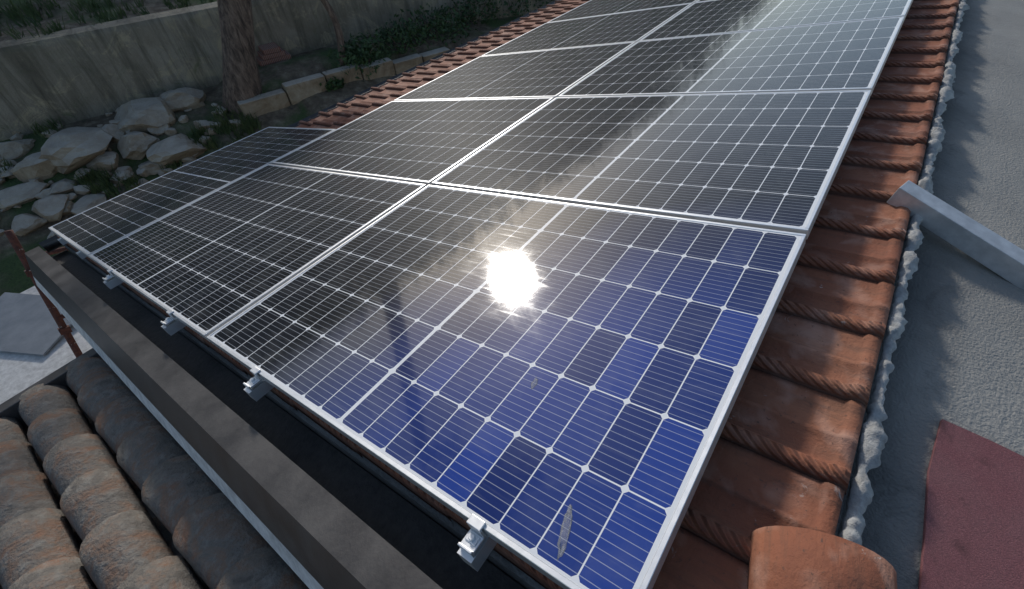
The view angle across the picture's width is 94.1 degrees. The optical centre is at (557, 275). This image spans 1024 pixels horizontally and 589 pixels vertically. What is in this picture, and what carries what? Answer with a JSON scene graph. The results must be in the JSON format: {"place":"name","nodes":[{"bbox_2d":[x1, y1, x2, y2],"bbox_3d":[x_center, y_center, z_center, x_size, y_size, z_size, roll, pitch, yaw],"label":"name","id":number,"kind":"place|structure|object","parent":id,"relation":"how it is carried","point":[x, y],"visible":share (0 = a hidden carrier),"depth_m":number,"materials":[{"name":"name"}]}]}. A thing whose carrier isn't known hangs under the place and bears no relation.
{"place":"outdoors","nodes":[
{"label":"outdoors","id":0,"kind":"place"},
{"bbox_2d":[0,0,519,295],"bbox_3d":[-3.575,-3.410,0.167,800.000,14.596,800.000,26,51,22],"label":"ground","id":1,"kind":"structure","parent":0,"point":[14,278],"depth_m":7.39,"materials":[{"name":"brown soil"}]},
{"bbox_2d":[0,166,13,177],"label":"boulder","id":2,"kind":"object","parent":1,"relation":"on","point":[6,173],"visible":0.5,"depth_m":6.21,"materials":[{"name":"stone"}]},
{"bbox_2d":[0,139,33,159],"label":"boulder","id":3,"kind":"object","parent":1,"relation":"on","point":[13,150],"visible":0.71,"depth_m":6.42,"materials":[{"name":"stone"}]},
{"bbox_2d":[0,182,49,208],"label":"boulder","id":4,"kind":"object","parent":1,"relation":"on","point":[18,194],"visible":0.93,"depth_m":6.05,"materials":[{"name":"stone"}]},
{"bbox_2d":[11,213,47,236],"bbox_3d":[-6.619,-0.663,5.958,0.348,0.194,0.354,-21,50,-19],"label":"boulder","id":5,"kind":"object","parent":1,"relation":"on","point":[24,224],"visible":0.94,"depth_m":5.88,"materials":[{"name":"stone"}]},
{"bbox_2d":[10,152,57,182],"bbox_3d":[-6.964,-1.481,6.344,0.510,0.332,0.513,-22,50,-20],"label":"boulder","id":6,"kind":"object","parent":1,"relation":"on","point":[31,166],"visible":0.69,"depth_m":6.19,"materials":[{"name":"stone"}]},
{"bbox_2d":[0,286,91,403],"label":"terrace slab","id":7,"kind":"structure","parent":1,"relation":"on","point":[19,373],"depth_m":4.02,"materials":[{"name":"white paint"}]},
{"bbox_2d":[0,292,71,355],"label":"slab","id":8,"kind":"structure","parent":7,"relation":"on","point":[28,325],"depth_m":4.25,"materials":[{"name":"grey concrete"}]},
{"bbox_2d":[4,230,82,357],"bbox_3d":[-3.963,0.094,4.019,0.070,1.148,0.606,9,27,38],"label":"metal post","id":9,"kind":"object","parent":7,"relation":"on","point":[64,330],"visible":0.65,"depth_m":3.83,"materials":[{"name":"brown metal"}]},
{"bbox_2d":[31,194,68,221],"bbox_3d":[-6.495,-0.888,6.134,0.481,0.294,0.450,14,47,13],"label":"boulder","id":10,"kind":"object","parent":1,"relation":"on","point":[50,209],"visible":0.89,"depth_m":6.00,"materials":[{"name":"stone"}]},
{"bbox_2d":[49,179,77,194],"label":"boulder","id":11,"kind":"object","parent":1,"relation":"on","point":[63,186],"visible":0.75,"depth_m":6.24,"materials":[{"name":"stone"}]},
{"bbox_2d":[39,127,112,173],"bbox_3d":[-6.594,-1.758,6.556,0.825,0.474,0.964,-5,46,-5],"label":"boulder","id":12,"kind":"object","parent":1,"relation":"on","point":[68,150],"visible":0.88,"depth_m":6.32,"materials":[{"name":"stone"}]},
{"bbox_2d":[71,193,105,214],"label":"boulder","id":13,"kind":"object","parent":1,"relation":"on","point":[85,203],"visible":0.63,"depth_m":6.22,"materials":[{"name":"stone"}]},
{"bbox_2d":[86,151,118,170],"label":"boulder","id":14,"kind":"object","parent":1,"relation":"on","point":[104,160],"visible":0.75,"depth_m":6.50,"materials":[{"name":"stone"}]},
{"bbox_2d":[101,124,124,143],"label":"boulder","id":15,"kind":"object","parent":1,"relation":"on","point":[114,130],"visible":0.63,"depth_m":6.76,"materials":[{"name":"stone"}]},
{"bbox_2d":[0,103,240,238],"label":"rubble rock","id":16,"kind":"object","parent":1,"relation":"on","point":[81,189],"visible":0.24,"depth_m":6.60,"materials":[{"name":"stone"}]},
{"bbox_2d":[112,170,134,181],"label":"boulder","id":17,"kind":"object","parent":1,"relation":"on","point":[121,174],"visible":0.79,"depth_m":6.51,"materials":[{"name":"stone"}]},
{"bbox_2d":[0,0,265,198],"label":"grass tufts","id":18,"kind":"object","parent":1,"relation":"on","point":[28,10],"visible":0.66,"depth_m":7.08,"materials":[{"name":"green plant"}]},
{"bbox_2d":[117,131,156,159],"bbox_3d":[-6.067,-1.855,6.771,0.518,0.349,0.478,6,46,6],"label":"boulder","id":19,"kind":"object","parent":1,"relation":"on","point":[134,145],"visible":0.91,"depth_m":6.69,"materials":[{"name":"stone"}]},
{"bbox_2d":[114,97,176,131],"bbox_3d":[-6.188,-2.383,7.128,0.924,0.433,0.842,-4,46,-4],"label":"boulder","id":20,"kind":"object","parent":1,"relation":"on","point":[141,114],"visible":0.76,"depth_m":6.94,"materials":[{"name":"stone"}]},
{"bbox_2d":[138,160,165,174],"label":"boulder","id":21,"kind":"object","parent":1,"relation":"on","point":[151,168],"visible":0.68,"depth_m":6.71,"materials":[{"name":"stone"}]},
{"bbox_2d":[147,124,169,135],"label":"boulder","id":22,"kind":"object","parent":1,"relation":"on","point":[158,131],"visible":0.62,"depth_m":6.95,"materials":[{"name":"stone"}]},
{"bbox_2d":[146,133,206,165],"bbox_3d":[-5.559,-1.837,6.912,0.712,0.368,0.766,-29,53,-25],"label":"boulder","id":23,"kind":"object","parent":1,"relation":"on","point":[176,148],"visible":0.91,"depth_m":6.71,"materials":[{"name":"stone"}]},
{"bbox_2d":[159,87,205,111],"bbox_3d":[-5.865,-2.734,7.451,0.637,0.404,0.556,-35,56,-29],"label":"boulder","id":24,"kind":"object","parent":1,"relation":"on","point":[181,99],"visible":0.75,"depth_m":7.28,"materials":[{"name":"stone"}]},
{"bbox_2d":[192,150,205,157],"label":"boulder","id":25,"kind":"object","parent":1,"relation":"on","point":[198,154],"visible":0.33,"depth_m":6.94,"materials":[{"name":"stone"}]},
{"bbox_2d":[193,121,214,129],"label":"boulder","id":26,"kind":"object","parent":1,"relation":"on","point":[203,124],"visible":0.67,"depth_m":7.13,"materials":[{"name":"stone"}]},
{"bbox_2d":[217,0,261,113],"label":"pine tree","id":27,"kind":"object","parent":1,"relation":"on","point":[241,80],"visible":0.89,"depth_m":7.02,"materials":[{"name":"brown plant"}]},
{"bbox_2d":[256,42,291,66],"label":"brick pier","id":28,"kind":"structure","parent":1,"relation":"on","point":[270,53],"depth_m":7.92,"materials":[{"name":"red brick"}]},
{"bbox_2d":[0,0,555,140],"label":"boundary wall","id":29,"kind":"structure","parent":1,"relation":"on","point":[71,75],"depth_m":7.13,"materials":[{"name":"paint"}]},
{"bbox_2d":[319,71,345,91],"bbox_3d":[-3.795,-3.221,8.042,0.515,0.513,0.565,-15,48,-14],"label":"shrub","id":30,"kind":"object","parent":1,"relation":"on","point":[338,83],"visible":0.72,"depth_m":7.86,"materials":[{"name":"green plant"}]},
{"bbox_2d":[320,0,346,65],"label":"pine tree","id":31,"kind":"object","parent":1,"relation":"on","point":[335,22],"visible":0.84,"depth_m":7.72,"materials":[{"name":"brown plant"}]},
{"bbox_2d":[237,47,449,117],"bbox_3d":[0.607,-5.682,10.853,14.476,1.056,0.217,-31,54,-27],"label":"stone edging","id":32,"kind":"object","parent":1,"relation":"on","point":[295,91],"depth_m":7.76,"materials":[{"name":"stone"}]},
{"bbox_2d":[326,31,385,81],"bbox_3d":[-3.387,-3.728,8.182,0.888,0.796,1.055,26,51,22],"label":"shrub","id":33,"kind":"object","parent":1,"relation":"on","point":[351,58],"visible":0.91,"depth_m":8.04,"materials":[{"name":"green plant"}]},
{"bbox_2d":[363,14,429,58],"bbox_3d":[-2.963,-4.293,8.712,0.916,0.841,1.368,26,51,22],"label":"shrub","id":34,"kind":"object","parent":1,"relation":"on","point":[386,36],"visible":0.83,"depth_m":8.56,"materials":[{"name":"green plant"}]},
{"bbox_2d":[394,3,474,48],"bbox_3d":[-2.361,-4.759,9.178,1.211,0.922,1.712,26,51,22],"label":"shrub","id":35,"kind":"object","parent":1,"relation":"on","point":[437,14],"visible":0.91,"depth_m":9.08,"materials":[{"name":"green plant"}]},
{"bbox_2d":[436,0,501,33],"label":"shrub","id":36,"kind":"object","parent":1,"relation":"on","point":[473,13],"visible":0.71,"depth_m":9.81,"materials":[{"name":"green plant"}]},
{"bbox_2d":[486,0,541,21],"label":"shrub","id":37,"kind":"object","parent":1,"relation":"on","point":[510,8],"visible":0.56,"depth_m":10.51,"materials":[{"name":"green plant"}]},
{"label":"house walls","id":38,"kind":"object","parent":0,"visible":0},
{"bbox_2d":[0,348,209,588],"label":"roof deck","id":39,"kind":"structure","parent":38,"relation":"on","point":[8,407],"depth_m":2.38,"materials":[{"name":"concrete"}]},
{"bbox_2d":[0,355,308,588],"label":"roof tiles","id":40,"kind":"object","parent":39,"relation":"on","point":[112,534],"visible":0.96,"depth_m":1.70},
{"bbox_2d":[24,246,524,588],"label":"gutter","id":41,"kind":"object","parent":38,"relation":"attached to","point":[316,511],"visible":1,"depth_m":1.40,"materials":[{"name":"metal"}]},
{"bbox_2d":[39,0,560,252],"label":"roof tiles","id":42,"kind":"object","parent":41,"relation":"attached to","point":[50,244],"visible":0.26,"depth_m":5.22,"materials":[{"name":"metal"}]},
{"bbox_2d":[64,10,956,588],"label":"roof deck","id":43,"kind":"structure","parent":38,"relation":"on","point":[460,532],"depth_m":1.31,"materials":[{"name":"concrete"}]},
{"bbox_2d":[57,0,959,588],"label":"roof tiles","id":44,"kind":"object","parent":43,"relation":"on","point":[785,450],"visible":0.16,"depth_m":1.25,"materials":[{"name":"ceramic"}]},
{"bbox_2d":[57,238,496,571],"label":"mounting rails","id":45,"kind":"object","parent":44,"relation":"on","point":[262,388],"visible":0.03,"depth_m":1.49,"materials":[{"name":"silver metal"}]},
{"bbox_2d":[102,268,114,281],"bbox_3d":[-2.304,0.000,2.432,0.038,0.040,0.057,13,45,34],"label":"end clamp","id":46,"kind":"object","parent":45,"relation":"attached to","point":[108,277],"visible":1,"depth_m":2.43,"materials":[{"name":"silver metal"}]},
{"bbox_2d":[160,309,175,326],"bbox_3d":[-1.581,0.173,1.925,0.038,0.040,0.057,13,45,34],"label":"end clamp","id":47,"kind":"object","parent":45,"relation":"attached to","point":[168,320],"visible":1,"depth_m":1.92,"materials":[{"name":"silver metal"}]},
{"bbox_2d":[49,127,335,258],"bbox_3d":[-2.665,-0.726,3.538,1.134,0.035,1.722,14,45,34],"label":"solar panel","id":48,"kind":"object","parent":45,"relation":"on","point":[101,225],"visible":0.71,"depth_m":3.40,"materials":[{"name":"black glass"}]},
{"bbox_2d":[243,366,261,390],"bbox_3d":[-0.955,0.323,1.485,0.038,0.040,0.057,13,45,34],"label":"end clamp","id":49,"kind":"object","parent":45,"relation":"attached to","point":[253,382],"visible":1,"depth_m":1.48,"materials":[{"name":"silver metal"}]},
{"bbox_2d":[88,164,425,341],"bbox_3d":[-1.664,-0.271,2.551,1.722,0.036,1.134,14,45,34],"label":"solar panel","id":50,"kind":"object","parent":45,"relation":"on","point":[207,265],"visible":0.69,"depth_m":2.37,"materials":[{"name":"black glass"}]},
{"bbox_2d":[271,97,553,185],"bbox_3d":[-1.028,-0.961,3.223,1.722,0.036,1.134,14,45,34],"label":"solar panel","id":51,"kind":"object","parent":45,"relation":"on","point":[427,142],"visible":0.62,"depth_m":3.08,"materials":[{"name":"black glass"}]},
{"bbox_2d":[457,514,485,557],"bbox_3d":[-0.167,0.512,0.933,0.038,0.040,0.057,13,45,34],"label":"end clamp","id":52,"kind":"object","parent":45,"relation":"on","point":[474,538],"visible":1,"depth_m":0.93,"materials":[{"name":"silver metal"}]},
{"bbox_2d":[206,185,805,588],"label":"solar panel","id":53,"kind":"object","parent":45,"relation":"on","point":[550,390],"visible":1,"depth_m":1.28,"materials":[{"name":"blue glass"}]},
{"bbox_2d":[394,42,634,100],"bbox_3d":[-0.391,-1.650,3.895,1.722,0.036,1.134,14,45,34],"label":"solar panel","id":54,"kind":"object","parent":45,"relation":"on","point":[554,73],"visible":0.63,"depth_m":3.77,"materials":[{"name":"black glass"}]},
{"bbox_2d":[482,3,691,55],"bbox_3d":[0.245,-2.340,4.567,1.722,0.036,1.134,14,45,34],"label":"solar panel","id":55,"kind":"object","parent":45,"relation":"on","point":[631,26],"visible":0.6,"depth_m":4.46,"materials":[{"name":"black glass"}]},
{"bbox_2d":[547,0,697,22],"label":"solar panel","id":56,"kind":"object","parent":45,"relation":"on","point":[591,8],"visible":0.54,"depth_m":5.17,"materials":[{"name":"black glass"}]},
{"bbox_2d":[432,90,870,239],"bbox_3d":[0.372,-0.625,2.242,1.722,0.036,1.134,13,45,34],"label":"solar panel","id":57,"kind":"object","parent":45,"relation":"on","point":[769,160],"visible":0.87,"depth_m":2.04,"materials":[{"name":"black glass"}]},
{"bbox_2d":[558,16,903,96],"bbox_3d":[1.008,-1.315,2.913,1.722,0.036,1.134,13,45,34],"label":"solar panel","id":58,"kind":"object","parent":45,"relation":"on","point":[846,56],"visible":0.8,"depth_m":2.76,"materials":[{"name":"blue glass"}]},
{"bbox_2d":[639,0,912,40],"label":"solar panel","id":59,"kind":"object","parent":45,"relation":"on","point":[712,17],"visible":0.78,"depth_m":3.45,"materials":[{"name":"blue glass"}]},
{"bbox_2d":[747,526,896,588],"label":"ridge tile","id":60,"kind":"object","parent":44,"relation":"on","point":[786,557],"visible":1,"depth_m":0.79,"materials":[{"name":"ceramic"}]},
{"bbox_2d":[838,0,969,544],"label":"mortar bedding","id":61,"kind":"object","parent":43,"relation":"on","point":[873,437],"visible":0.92,"depth_m":1.24,"materials":[{"name":"grey concrete"}]},
{"bbox_2d":[837,0,1023,588],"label":"concrete flat roof","id":62,"kind":"structure","parent":38,"relation":"on","point":[957,358],"depth_m":1.37,"materials":[{"name":"grey concrete"}]},
{"bbox_2d":[887,180,1023,289],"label":"metal beam","id":63,"kind":"structure","parent":62,"relation":"on","point":[982,245],"depth_m":1.51,"materials":[{"name":"grey metal"}]},
{"bbox_2d":[918,419,1023,588],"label":"red floor patch","id":64,"kind":"object","parent":62,"relation":"on","point":[973,531],"visible":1,"depth_m":0.98,"materials":[{"name":"red concrete"}]}
]}

